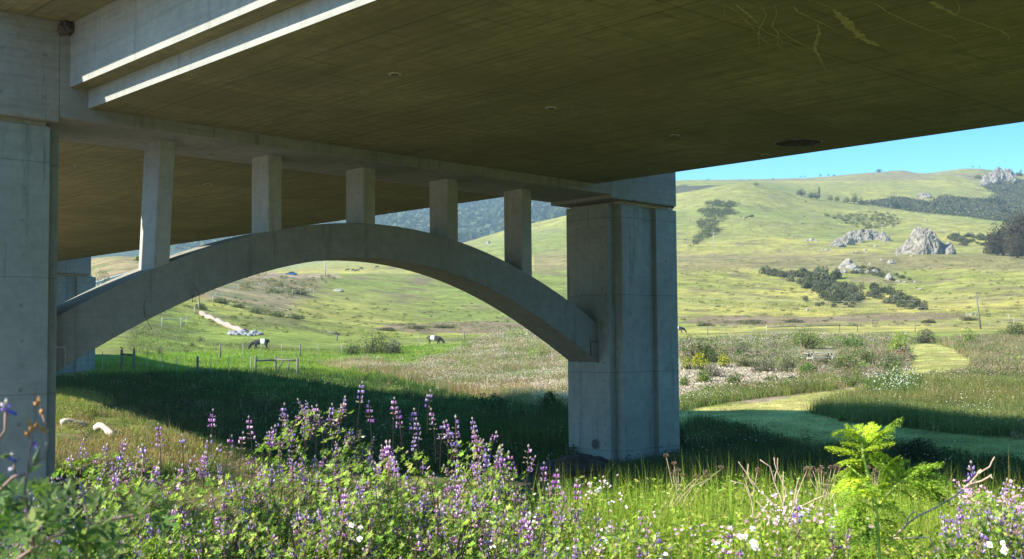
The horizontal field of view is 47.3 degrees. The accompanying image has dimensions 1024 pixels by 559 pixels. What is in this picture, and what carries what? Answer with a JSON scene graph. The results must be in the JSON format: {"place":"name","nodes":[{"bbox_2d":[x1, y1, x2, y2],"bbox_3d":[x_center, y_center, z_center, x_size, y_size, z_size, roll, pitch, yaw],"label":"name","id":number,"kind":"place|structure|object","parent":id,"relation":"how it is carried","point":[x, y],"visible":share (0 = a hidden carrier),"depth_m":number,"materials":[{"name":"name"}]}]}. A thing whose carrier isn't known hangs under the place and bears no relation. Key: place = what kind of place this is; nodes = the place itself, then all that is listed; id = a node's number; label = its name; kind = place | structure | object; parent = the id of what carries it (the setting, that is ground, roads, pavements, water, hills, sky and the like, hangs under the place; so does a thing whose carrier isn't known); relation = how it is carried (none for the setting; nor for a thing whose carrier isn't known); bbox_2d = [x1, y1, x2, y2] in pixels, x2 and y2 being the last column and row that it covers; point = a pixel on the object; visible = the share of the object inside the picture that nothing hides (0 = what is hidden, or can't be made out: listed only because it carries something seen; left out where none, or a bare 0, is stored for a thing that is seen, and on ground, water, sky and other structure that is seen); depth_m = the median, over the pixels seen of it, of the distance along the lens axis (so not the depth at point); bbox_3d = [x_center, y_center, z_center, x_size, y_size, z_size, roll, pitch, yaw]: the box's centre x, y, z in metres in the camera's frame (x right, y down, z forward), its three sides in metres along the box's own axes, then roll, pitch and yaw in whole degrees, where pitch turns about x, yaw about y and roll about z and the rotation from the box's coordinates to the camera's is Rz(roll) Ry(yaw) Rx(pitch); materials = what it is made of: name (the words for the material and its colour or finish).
{"place":"outdoors","nodes":[
{"label":"outdoors","id":0,"kind":"place"},
{"bbox_2d":[6,168,1023,558],"bbox_3d":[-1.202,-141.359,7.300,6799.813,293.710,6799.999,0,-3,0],"label":"ground","id":1,"kind":"structure","parent":0,"point":[768,232],"depth_m":298.56,"materials":[{"name":"green plant"}]},
{"bbox_2d":[0,438,139,558],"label":"lupine bush","id":2,"kind":"object","parent":1,"relation":"on","point":[17,543],"visible":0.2,"depth_m":5.37,"materials":[{"name":"green plant"}]},
{"bbox_2d":[56,384,117,421],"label":"bank weeds","id":3,"kind":"object","parent":1,"relation":"on","point":[85,400],"visible":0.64,"depth_m":50.28,"materials":[{"name":"green plant"}]},
{"bbox_2d":[0,395,178,558],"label":"lupine","id":4,"kind":"object","parent":1,"relation":"on","point":[49,512],"visible":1,"depth_m":1.95,"materials":[{"name":"green plant"}]},
{"bbox_2d":[93,422,115,435],"bbox_3d":[-14.468,5.339,41.469,0.973,0.520,0.283,-2,-3,26],"label":"driftwood log","id":5,"kind":"object","parent":1,"relation":"on","point":[98,426],"visible":0.87,"depth_m":41.41,"materials":[{"name":"white wood"}]},
{"bbox_2d":[51,472,194,558],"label":"lupine bush","id":6,"kind":"object","parent":1,"relation":"on","point":[150,551],"visible":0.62,"depth_m":4.42,"materials":[{"name":"green plant"}]},
{"bbox_2d":[39,422,242,558],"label":"lupine bush","id":7,"kind":"object","parent":1,"relation":"on","point":[133,473],"visible":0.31,"depth_m":5.77,"materials":[{"name":"green plant"}]},
{"bbox_2d":[55,393,227,473],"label":"bank grass","id":8,"kind":"structure","parent":1,"relation":"on","point":[77,448],"depth_m":38.26,"materials":[{"name":"green plant"}]},
{"bbox_2d":[65,422,244,466],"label":"bank weeds","id":9,"kind":"object","parent":1,"relation":"on","point":[150,436],"visible":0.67,"depth_m":41.03,"materials":[{"name":"green plant"}]},
{"bbox_2d":[55,396,256,472],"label":"lit bank weeds","id":10,"kind":"object","parent":1,"relation":"on","point":[101,413],"visible":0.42,"depth_m":40.70,"materials":[{"name":"green plant"}]},
{"bbox_2d":[95,450,296,558],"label":"lupine bush","id":11,"kind":"object","parent":1,"relation":"on","point":[217,551],"visible":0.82,"depth_m":4.84,"materials":[{"name":"green plant"}]},
{"bbox_2d":[102,349,298,374],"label":"fence","id":12,"kind":"object","parent":1,"relation":"on","point":[210,363],"visible":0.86,"depth_m":77.29,"materials":[{"name":"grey wood"}]},
{"bbox_2d":[198,311,247,330],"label":"drainage chute","id":13,"kind":"object","parent":1,"relation":"on","point":[217,320],"visible":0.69,"depth_m":166.10,"materials":[{"name":"white concrete"}]},
{"bbox_2d":[166,402,333,558],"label":"lupine bush","id":14,"kind":"object","parent":1,"relation":"on","point":[250,509],"visible":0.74,"depth_m":6.04,"materials":[{"name":"green plant"}]},
{"bbox_2d":[248,339,269,349],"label":"cow","id":15,"kind":"object","parent":1,"relation":"on","point":[265,342],"visible":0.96,"depth_m":128.63},
{"bbox_2d":[238,273,335,296],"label":"hillside tussocks","id":16,"kind":"object","parent":1,"relation":"on","point":[246,287],"visible":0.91,"depth_m":279.47,"materials":[{"name":"green plant"}]},
{"bbox_2d":[55,365,584,477],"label":"shade meadow","id":17,"kind":"structure","parent":1,"relation":"on","point":[222,394],"depth_m":57.50,"materials":[{"name":"green plant"}]},
{"bbox_2d":[69,365,576,473],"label":"shade weeds","id":18,"kind":"object","parent":1,"relation":"on","point":[251,416],"visible":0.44,"depth_m":53.15,"materials":[{"name":"green plant"}]},
{"bbox_2d":[87,340,566,382],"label":"pasture grass","id":19,"kind":"structure","parent":1,"relation":"on","point":[138,357],"depth_m":98.41,"materials":[{"name":"green plant"}]},
{"bbox_2d":[126,315,537,354],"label":"pasture tussocks","id":20,"kind":"object","parent":1,"relation":"on","point":[183,337],"visible":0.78,"depth_m":138.80,"materials":[{"name":"green plant"}]},
{"bbox_2d":[164,294,511,339],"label":"hillside tussocks","id":21,"kind":"object","parent":1,"relation":"on","point":[246,317],"visible":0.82,"depth_m":211.33,"materials":[{"name":"green plant"}]},
{"bbox_2d":[256,440,445,558],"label":"lupine bush","id":22,"kind":"object","parent":1,"relation":"on","point":[306,549],"visible":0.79,"depth_m":4.98,"materials":[{"name":"green plant"}]},
{"bbox_2d":[342,339,359,354],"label":"shrub","id":23,"kind":"object","parent":1,"relation":"on","point":[352,350],"visible":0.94,"depth_m":123.69,"materials":[{"name":"green plant"}]},
{"bbox_2d":[254,380,456,558],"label":"lupine bush","id":24,"kind":"object","parent":1,"relation":"on","point":[306,428],"visible":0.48,"depth_m":6.33,"materials":[{"name":"green plant"}]},
{"bbox_2d":[347,330,389,353],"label":"shrub","id":25,"kind":"object","parent":1,"relation":"on","point":[372,346],"visible":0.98,"depth_m":125.01,"materials":[{"name":"green plant"}]},
{"bbox_2d":[170,197,568,250],"bbox_3d":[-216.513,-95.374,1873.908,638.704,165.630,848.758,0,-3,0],"label":"mountain forest","id":26,"kind":"object","parent":1,"relation":"on","point":[479,219],"visible":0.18,"depth_m":1701.20,"materials":[{"name":"green plant"}]},
{"bbox_2d":[219,328,526,356],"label":"fence","id":27,"kind":"object","parent":1,"relation":"on","point":[299,348],"visible":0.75,"depth_m":115.56,"materials":[{"name":"brown wood"}]},
{"bbox_2d":[385,338,403,353],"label":"shrub","id":28,"kind":"object","parent":1,"relation":"on","point":[393,348],"visible":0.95,"depth_m":124.75,"materials":[{"name":"green plant"}]},
{"bbox_2d":[314,440,527,558],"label":"lupine bush","id":29,"kind":"object","parent":1,"relation":"on","point":[448,552],"visible":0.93,"depth_m":4.92,"materials":[{"name":"green plant"}]},
{"bbox_2d":[317,329,567,408],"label":"pink flower meadow","id":30,"kind":"structure","parent":1,"relation":"on","point":[516,370],"depth_m":87.29,"materials":[{"name":"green plant"}]},
{"bbox_2d":[394,414,555,558],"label":"lupine bush","id":31,"kind":"object","parent":1,"relation":"on","point":[458,495],"visible":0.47,"depth_m":5.94,"materials":[{"name":"green plant"}]},
{"bbox_2d":[406,403,568,453],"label":"creek bank grass","id":32,"kind":"structure","parent":1,"relation":"on","point":[484,431],"depth_m":45.48,"materials":[{"name":"green plant"}]},
{"bbox_2d":[472,393,511,415],"bbox_3d":[-0.865,5.820,53.568,2.497,1.333,3.806,1,-4,-34],"label":"shrub","id":33,"kind":"object","parent":1,"relation":"on","point":[500,402],"visible":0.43,"depth_m":53.01,"materials":[{"name":"green plant"}]},
{"bbox_2d":[0,0,1023,545],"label":"concrete bridge","id":34,"kind":"structure","parent":1,"relation":"on","point":[154,130],"depth_m":25.46,"materials":[{"name":"grey concrete"}]},
{"bbox_2d":[57,20,74,35],"bbox_3d":[-9.509,-5.374,24.908,0.359,0.359,0.380,2,-4,-42],"label":"mud nest","id":35,"kind":"object","parent":34,"relation":"on","point":[65,27],"visible":1,"depth_m":24.81,"materials":[{"name":"brown soil"}]},
{"bbox_2d":[458,443,601,558],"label":"lupine bush","id":36,"kind":"object","parent":1,"relation":"on","point":[524,507],"visible":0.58,"depth_m":5.59,"materials":[{"name":"green plant"}]},
{"bbox_2d":[501,405,580,457],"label":"pier weeds","id":37,"kind":"object","parent":1,"relation":"on","point":[552,441],"visible":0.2,"depth_m":38.76,"materials":[{"name":"green plant"}]},
{"bbox_2d":[499,483,604,558],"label":"lupine bush","id":38,"kind":"object","parent":1,"relation":"on","point":[556,550],"visible":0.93,"depth_m":4.82,"materials":[{"name":"green plant"}]},
{"bbox_2d":[538,391,567,413],"bbox_3d":[1.898,5.608,52.515,1.512,1.190,1.804,0,-3,0],"label":"shrub","id":39,"kind":"object","parent":1,"relation":"on","point":[546,402],"visible":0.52,"depth_m":52.80,"materials":[{"name":"green plant"}]},
{"bbox_2d":[533,453,617,477],"bbox_3d":[1.911,5.538,34.703,2.600,0.724,2.045,0,-3,0],"label":"rock","id":40,"kind":"object","parent":1,"relation":"on","point":[587,465],"visible":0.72,"depth_m":34.01,"materials":[{"name":"grey stone"}]},
{"bbox_2d":[594,510,743,558],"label":"lupine bush","id":41,"kind":"object","parent":1,"relation":"on","point":[738,553],"visible":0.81,"depth_m":4.49,"materials":[{"name":"green plant"}]},
{"bbox_2d":[692,352,709,369],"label":"shrub","id":42,"kind":"object","parent":1,"relation":"on","point":[700,363],"visible":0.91,"depth_m":82.04,"materials":[{"name":"yellow plant"}]},
{"bbox_2d":[680,333,727,361],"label":"shrub","id":43,"kind":"object","parent":1,"relation":"on","point":[705,351],"visible":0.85,"depth_m":92.20,"materials":[{"name":"green plant"}]},
{"bbox_2d":[389,444,1023,558],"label":"bank weeds cover","id":44,"kind":"object","parent":1,"relation":"on","point":[725,515],"visible":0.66,"depth_m":5.59,"materials":[{"name":"green plant"}]},
{"bbox_2d":[664,454,723,507],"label":"dry umbels","id":45,"kind":"object","parent":44,"relation":"on","point":[674,472],"visible":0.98,"depth_m":6.19,"materials":[{"name":"beige plant"}]},
{"bbox_2d":[807,464,848,511],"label":"dry umbels","id":46,"kind":"object","parent":44,"relation":"on","point":[823,473],"visible":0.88,"depth_m":6.04,"materials":[{"name":"beige plant"}]},
{"bbox_2d":[688,216,728,245],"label":"hill scrub","id":47,"kind":"object","parent":1,"relation":"on","point":[710,227],"visible":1,"depth_m":622.33,"materials":[{"name":"green plant"}]},
{"bbox_2d":[694,368,722,382],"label":"shrub","id":48,"kind":"object","parent":1,"relation":"on","point":[701,377],"visible":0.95,"depth_m":71.41,"materials":[{"name":"green plant"}]},
{"bbox_2d":[703,362,725,377],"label":"shrub","id":49,"kind":"object","parent":1,"relation":"on","point":[714,373],"visible":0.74,"depth_m":75.41,"materials":[{"name":"green plant"}]},
{"bbox_2d":[697,206,740,217],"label":"hill scrub","id":50,"kind":"object","parent":1,"relation":"on","point":[726,211],"visible":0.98,"depth_m":694.45,"materials":[{"name":"green plant"}]},
{"bbox_2d":[703,198,739,207],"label":"hill scrub","id":51,"kind":"object","parent":1,"relation":"on","point":[723,204],"visible":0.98,"depth_m":731.30,"materials":[{"name":"green plant"}]},
{"bbox_2d":[718,353,731,366],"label":"shrub","id":52,"kind":"object","parent":1,"relation":"on","point":[724,361],"visible":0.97,"depth_m":85.45,"materials":[{"name":"yellow plant"}]},
{"bbox_2d":[725,370,752,383],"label":"shrub","id":53,"kind":"object","parent":1,"relation":"on","point":[731,379],"visible":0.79,"depth_m":70.14,"materials":[{"name":"green plant"}]},
{"bbox_2d":[678,362,799,393],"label":"gravel stones","id":54,"kind":"object","parent":1,"relation":"on","point":[683,388],"visible":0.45,"depth_m":75.09,"materials":[{"name":"grey stone"}]},
{"bbox_2d":[737,526,756,558],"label":"white flower","id":55,"kind":"object","parent":1,"relation":"on","point":[744,536],"visible":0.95,"depth_m":3.88,"materials":[{"name":"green plant"}]},
{"bbox_2d":[736,355,759,366],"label":"shrub","id":56,"kind":"object","parent":1,"relation":"on","point":[742,362],"visible":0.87,"depth_m":86.57,"materials":[{"name":"green plant"}]},
{"bbox_2d":[486,474,1023,558],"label":"radish blossom","id":57,"kind":"object","parent":1,"relation":"on","point":[821,521],"visible":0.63,"depth_m":5.04,"materials":[{"name":"white plant"}]},
{"bbox_2d":[750,355,774,371],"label":"shrub","id":58,"kind":"object","parent":1,"relation":"on","point":[764,367],"visible":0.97,"depth_m":79.97,"materials":[{"name":"green plant"}]},
{"bbox_2d":[679,371,862,410],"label":"path side grass","id":59,"kind":"structure","parent":1,"relation":"on","point":[765,391],"depth_m":60.28,"materials":[{"name":"green plant"}]},
{"bbox_2d":[679,368,864,407],"bbox_3d":[15.026,5.618,64.397,22.263,1.952,6.588,2,-4,-43],"label":"path edge brush","id":60,"kind":"object","parent":1,"relation":"on","point":[754,383],"visible":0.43,"depth_m":63.35,"materials":[{"name":"green plant"}]},
{"bbox_2d":[739,458,831,530],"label":"dry stalks","id":61,"kind":"object","parent":1,"relation":"on","point":[784,499],"visible":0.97,"depth_m":4.74,"materials":[{"name":"beige plant"}]},
{"bbox_2d":[774,354,803,371],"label":"shrub","id":62,"kind":"object","parent":1,"relation":"on","point":[790,366],"visible":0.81,"depth_m":78.48,"materials":[{"name":"green plant"}]},
{"bbox_2d":[678,333,917,377],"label":"brush","id":63,"kind":"object","parent":1,"relation":"on","point":[862,366],"visible":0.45,"depth_m":90.45,"materials":[{"name":"green plant"}]},
{"bbox_2d":[747,498,851,558],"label":"lupine bush","id":64,"kind":"object","parent":1,"relation":"on","point":[832,546],"visible":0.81,"depth_m":4.30,"materials":[{"name":"green plant"}]},
{"bbox_2d":[592,410,1023,513],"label":"pier foot weeds","id":65,"kind":"object","parent":1,"relation":"on","point":[760,452],"visible":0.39,"depth_m":32.91,"materials":[{"name":"green plant"}]},
{"bbox_2d":[799,362,818,373],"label":"shrub","id":66,"kind":"object","parent":1,"relation":"on","point":[805,369],"visible":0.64,"depth_m":73.59,"materials":[{"name":"green plant"}]},
{"bbox_2d":[792,328,826,348],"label":"shrub","id":67,"kind":"object","parent":1,"relation":"on","point":[812,342],"visible":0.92,"depth_m":118.29,"materials":[{"name":"green plant"}]},
{"bbox_2d":[625,421,1023,498],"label":"pier weeds","id":68,"kind":"object","parent":1,"relation":"on","point":[802,438],"visible":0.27,"depth_m":33.08,"materials":[{"name":"green plant"}]},
{"bbox_2d":[819,351,859,371],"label":"shrub","id":69,"kind":"object","parent":1,"relation":"on","point":[841,360],"visible":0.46,"depth_m":77.48,"materials":[{"name":"green plant"}]},
{"bbox_2d":[835,236,854,244],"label":"rock","id":70,"kind":"object","parent":1,"relation":"on","point":[845,240],"visible":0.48,"depth_m":549.57,"materials":[{"name":"grey stone"}]},
{"bbox_2d":[667,345,1023,477],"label":"path turf","id":71,"kind":"structure","parent":1,"relation":"on","point":[920,430],"depth_m":43.77,"materials":[{"name":"green plant"}]},
{"bbox_2d":[827,334,867,348],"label":"shrub","id":72,"kind":"object","parent":1,"relation":"on","point":[848,344],"visible":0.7,"depth_m":119.36,"materials":[{"name":"green plant"}]},
{"bbox_2d":[677,255,1023,327],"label":"hill grass","id":73,"kind":"structure","parent":1,"relation":"on","point":[872,311],"depth_m":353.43,"materials":[{"name":"green plant"}]},
{"bbox_2d":[843,230,862,242],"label":"rock","id":74,"kind":"object","parent":1,"relation":"on","point":[856,235],"visible":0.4,"depth_m":567.22,"materials":[{"name":"grey stone"}]},
{"bbox_2d":[700,319,1023,334],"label":"fence","id":75,"kind":"object","parent":1,"relation":"on","point":[839,326],"visible":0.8,"depth_m":198.93,"materials":[{"name":"brown wood"}]},
{"bbox_2d":[824,210,900,228],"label":"hill scrub","id":76,"kind":"object","parent":1,"relation":"on","point":[862,222],"visible":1,"depth_m":688.37,"materials":[{"name":"green plant"}]},
{"bbox_2d":[840,342,887,365],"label":"shrub","id":77,"kind":"object","parent":1,"relation":"on","point":[865,356],"visible":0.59,"depth_m":85.06,"materials":[{"name":"green plant"}]},
{"bbox_2d":[858,228,872,240],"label":"rock","id":78,"kind":"object","parent":1,"relation":"on","point":[867,235],"visible":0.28,"depth_m":584.51,"materials":[{"name":"grey stone"}]},
{"bbox_2d":[823,416,955,558],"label":"hemlock plant","id":79,"kind":"object","parent":1,"relation":"on","point":[853,474],"visible":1,"depth_m":3.96,"materials":[{"name":"green plant"}]},
{"bbox_2d":[879,352,904,369],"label":"shrub","id":80,"kind":"object","parent":1,"relation":"on","point":[890,358],"visible":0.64,"depth_m":77.77,"materials":[{"name":"green plant"}]},
{"bbox_2d":[859,366,930,398],"bbox_3d":[19.810,5.336,60.930,4.798,1.534,13.329,-2,-3,23],"label":"white flower clump","id":81,"kind":"object","parent":1,"relation":"on","point":[887,382],"visible":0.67,"depth_m":61.18,"materials":[{"name":"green plant"}]},
{"bbox_2d":[883,330,909,351],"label":"shrub","id":82,"kind":"object","parent":1,"relation":"on","point":[897,345],"visible":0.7,"depth_m":103.00,"materials":[{"name":"green plant"}]},
{"bbox_2d":[872,437,949,466],"bbox_3d":[11.333,4.926,32.919,1.972,0.894,2.161,1,-3,-28],"label":"shrub","id":83,"kind":"object","parent":1,"relation":"on","point":[907,446],"visible":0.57,"depth_m":33.05,"materials":[{"name":"green plant"}]},
{"bbox_2d":[909,328,937,343],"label":"shrub","id":84,"kind":"object","parent":1,"relation":"on","point":[921,339],"visible":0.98,"depth_m":123.43,"materials":[{"name":"green plant"}]},
{"bbox_2d":[895,227,956,253],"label":"rock crag","id":85,"kind":"structure","parent":1,"relation":"on","point":[920,240],"depth_m":463.97,"materials":[{"name":"grey stone"}]},
{"bbox_2d":[860,177,1023,223],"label":"chaparral","id":86,"kind":"object","parent":1,"relation":"on","point":[971,207],"visible":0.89,"depth_m":883.55,"materials":[{"name":"green plant"}]},
{"bbox_2d":[893,457,994,549],"bbox_3d":[1.512,0.784,4.099,0.350,0.332,0.015,-2,-3,20],"label":"dead branch","id":87,"kind":"object","parent":1,"relation":"on","point":[971,482],"visible":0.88,"depth_m":4.10,"materials":[{"name":"beige wood"}]},
{"bbox_2d":[919,460,1023,558],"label":"lupine bush","id":88,"kind":"object","parent":1,"relation":"on","point":[946,527],"visible":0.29,"depth_m":4.99,"materials":[{"name":"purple plant"}]},
{"bbox_2d":[927,331,1023,376],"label":"flank brush","id":89,"kind":"object","parent":1,"relation":"on","point":[1001,369],"visible":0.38,"depth_m":71.95,"materials":[{"name":"green plant"}]},
{"bbox_2d":[939,493,1023,558],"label":"lupine bush","id":90,"kind":"object","parent":1,"relation":"on","point":[999,529],"visible":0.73,"depth_m":4.48,"materials":[{"name":"green plant"}]},
{"bbox_2d":[980,172,998,184],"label":"rock","id":91,"kind":"object","parent":1,"relation":"on","point":[991,177],"visible":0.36,"depth_m":1079.26,"materials":[{"name":"grey stone"}]},
{"bbox_2d":[986,540,1007,558],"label":"white flower","id":92,"kind":"object","parent":1,"relation":"on","point":[1004,549],"visible":1,"depth_m":3.56,"materials":[{"name":"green plant"}]},
{"bbox_2d":[983,220,1012,255],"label":"tree","id":93,"kind":"object","parent":1,"relation":"on","point":[994,243],"visible":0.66,"depth_m":471.41,"materials":[{"name":"green plant"}]},
{"bbox_2d":[992,166,1006,180],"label":"rock","id":94,"kind":"object","parent":1,"relation":"on","point":[998,171],"visible":0.34,"depth_m":1114.51,"materials":[{"name":"grey stone"}]},
{"bbox_2d":[995,322,1023,334],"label":"shrub","id":95,"kind":"object","parent":1,"relation":"on","point":[1014,330],"visible":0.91,"depth_m":165.11,"materials":[{"name":"green plant"}]},
{"bbox_2d":[1002,211,1023,256],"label":"tree","id":96,"kind":"object","parent":1,"relation":"on","point":[1018,227],"visible":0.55,"depth_m":451.52,"materials":[{"name":"green plant"}]},
{"bbox_2d":[1008,234,1023,257],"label":"tree","id":97,"kind":"object","parent":1,"relation":"on","point":[1016,250],"visible":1,"depth_m":438.14,"materials":[{"name":"green plant"}]},
{"bbox_2d":[678,331,909,348],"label":"pink flower meadow","id":98,"kind":"structure","parent":0,"point":[827,337],"depth_m":155.44,"materials":[{"name":"green plant"}]},
{"bbox_2d":[678,337,916,382],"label":"flat scrub grass","id":99,"kind":"structure","parent":0,"point":[734,358],"depth_m":95.77,"materials":[{"name":"green plant"}]},
{"bbox_2d":[676,122,1023,180],"label":"sky","id":100,"kind":"structure","parent":0,"point":[988,148],"materials":[{"name":"blue"}]},
{"bbox_2d":[801,360,1023,439],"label":"tall island grass","id":101,"kind":"structure","parent":0,"point":[917,408],"depth_m":47.77,"materials":[{"name":"green plant"}]},
{"bbox_2d":[923,333,1023,378],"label":"flank grass","id":102,"kind":"structure","parent":0,"point":[1010,340],"depth_m":100.05,"materials":[{"name":"green plant"}]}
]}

